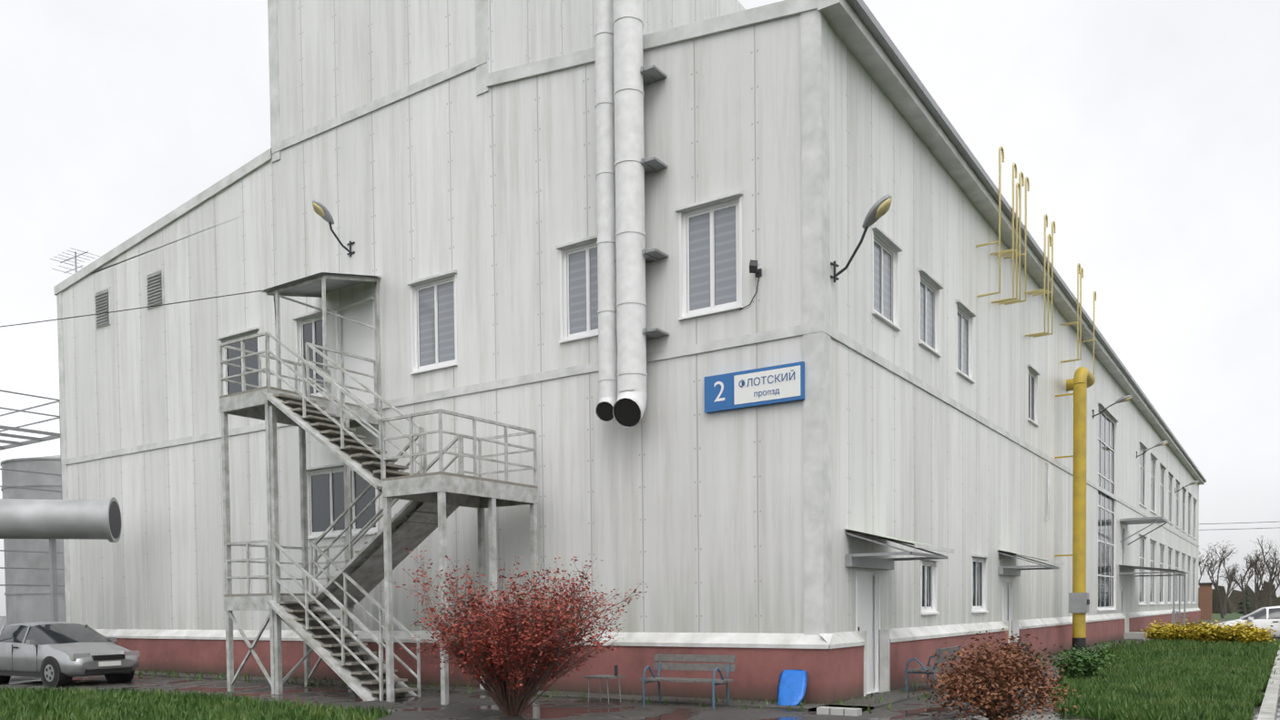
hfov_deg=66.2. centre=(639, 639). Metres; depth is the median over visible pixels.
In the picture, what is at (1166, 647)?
grass
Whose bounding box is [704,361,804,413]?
address sign
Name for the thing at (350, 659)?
fire stairs
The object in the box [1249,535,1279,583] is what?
tree
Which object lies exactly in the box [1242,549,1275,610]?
tree
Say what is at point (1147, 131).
sky
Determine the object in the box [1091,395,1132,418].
lamp
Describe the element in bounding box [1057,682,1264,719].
lawn
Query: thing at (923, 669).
bench
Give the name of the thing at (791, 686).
blue bag
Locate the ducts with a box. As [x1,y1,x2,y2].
[594,0,669,427]
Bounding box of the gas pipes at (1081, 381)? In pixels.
[975,146,1096,652]
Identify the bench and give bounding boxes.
[639,653,736,709]
[904,645,961,694]
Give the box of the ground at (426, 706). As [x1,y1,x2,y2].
[0,616,1279,719]
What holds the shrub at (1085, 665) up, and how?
on the lawn at (1103, 717)
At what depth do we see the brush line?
142.59 m
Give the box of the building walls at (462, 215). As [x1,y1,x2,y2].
[61,0,1198,694]
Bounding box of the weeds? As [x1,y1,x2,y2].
[136,639,1135,713]
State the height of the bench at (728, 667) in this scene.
0.869 m
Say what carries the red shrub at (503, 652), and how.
on the ground at (426, 706)
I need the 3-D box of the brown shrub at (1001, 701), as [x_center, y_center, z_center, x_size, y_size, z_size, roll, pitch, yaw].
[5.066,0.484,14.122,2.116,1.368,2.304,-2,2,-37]
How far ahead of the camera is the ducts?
17.58 m
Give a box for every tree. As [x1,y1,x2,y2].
[1198,540,1236,618]
[1198,547,1215,582]
[1202,542,1254,615]
[1219,549,1267,616]
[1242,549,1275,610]
[1247,556,1278,609]
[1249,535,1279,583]
[1264,555,1279,607]
[1268,559,1279,587]
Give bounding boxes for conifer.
[1235,578,1253,614]
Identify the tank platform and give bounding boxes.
[0,389,66,625]
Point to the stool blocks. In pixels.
(838, 711)
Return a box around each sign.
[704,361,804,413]
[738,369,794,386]
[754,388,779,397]
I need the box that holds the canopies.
[844,461,1188,639]
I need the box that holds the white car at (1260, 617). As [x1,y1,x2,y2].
[1203,606,1279,639]
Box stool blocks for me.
[583,665,862,716]
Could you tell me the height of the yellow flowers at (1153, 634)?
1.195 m
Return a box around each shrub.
[381,545,648,716]
[904,625,1081,719]
[1049,642,1119,679]
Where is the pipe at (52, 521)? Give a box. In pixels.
[0,497,121,621]
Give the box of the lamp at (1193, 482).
[1174,480,1198,493]
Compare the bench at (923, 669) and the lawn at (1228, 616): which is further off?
the lawn at (1228, 616)
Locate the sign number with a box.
[714,381,724,401]
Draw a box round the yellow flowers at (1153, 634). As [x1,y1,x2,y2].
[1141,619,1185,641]
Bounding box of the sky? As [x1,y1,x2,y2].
[0,0,1279,616]
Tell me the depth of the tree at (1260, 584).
123.70 m
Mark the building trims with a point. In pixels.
(826, 659)
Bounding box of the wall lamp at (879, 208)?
[830,193,892,282]
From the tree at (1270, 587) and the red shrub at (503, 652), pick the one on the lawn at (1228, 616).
the tree at (1270, 587)
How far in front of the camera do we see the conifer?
113.26 m
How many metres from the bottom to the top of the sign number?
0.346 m
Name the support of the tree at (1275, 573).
on the lawn at (1228, 616)
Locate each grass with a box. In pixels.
[0,684,393,719]
[1093,638,1279,660]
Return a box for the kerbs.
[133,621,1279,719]
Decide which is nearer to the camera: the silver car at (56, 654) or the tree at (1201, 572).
the silver car at (56, 654)
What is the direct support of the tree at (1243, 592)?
on the lawn at (1228, 616)
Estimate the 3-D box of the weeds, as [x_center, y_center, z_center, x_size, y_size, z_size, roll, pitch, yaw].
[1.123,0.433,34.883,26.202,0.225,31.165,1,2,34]
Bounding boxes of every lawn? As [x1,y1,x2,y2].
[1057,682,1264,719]
[1128,611,1248,619]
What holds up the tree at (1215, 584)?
on the lawn at (1228, 616)
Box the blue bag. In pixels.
[777,670,807,705]
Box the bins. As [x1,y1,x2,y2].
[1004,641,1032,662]
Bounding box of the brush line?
[1198,580,1279,613]
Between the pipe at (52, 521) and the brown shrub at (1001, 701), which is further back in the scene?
the pipe at (52, 521)
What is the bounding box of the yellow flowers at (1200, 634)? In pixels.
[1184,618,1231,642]
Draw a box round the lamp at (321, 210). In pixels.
[312,199,355,256]
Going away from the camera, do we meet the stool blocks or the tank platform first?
the stool blocks
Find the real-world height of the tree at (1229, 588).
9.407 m
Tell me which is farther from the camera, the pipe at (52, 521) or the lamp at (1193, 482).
the lamp at (1193, 482)
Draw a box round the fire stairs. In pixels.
[218,272,539,705]
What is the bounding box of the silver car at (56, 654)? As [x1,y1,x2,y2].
[0,621,139,687]
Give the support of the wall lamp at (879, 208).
attached to the building trims
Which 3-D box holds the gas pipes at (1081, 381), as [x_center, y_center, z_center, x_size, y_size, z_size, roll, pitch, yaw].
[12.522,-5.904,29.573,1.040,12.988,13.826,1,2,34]
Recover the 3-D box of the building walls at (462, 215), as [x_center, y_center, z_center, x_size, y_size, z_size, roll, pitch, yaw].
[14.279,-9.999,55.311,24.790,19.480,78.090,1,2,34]
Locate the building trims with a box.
[53,0,1206,704]
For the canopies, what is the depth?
25.85 m
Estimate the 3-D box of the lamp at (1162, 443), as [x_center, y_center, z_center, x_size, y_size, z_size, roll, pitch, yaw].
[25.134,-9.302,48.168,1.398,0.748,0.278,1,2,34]
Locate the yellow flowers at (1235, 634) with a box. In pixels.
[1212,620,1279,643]
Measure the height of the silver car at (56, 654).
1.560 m
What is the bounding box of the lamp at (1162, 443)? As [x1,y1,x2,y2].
[1136,440,1168,458]

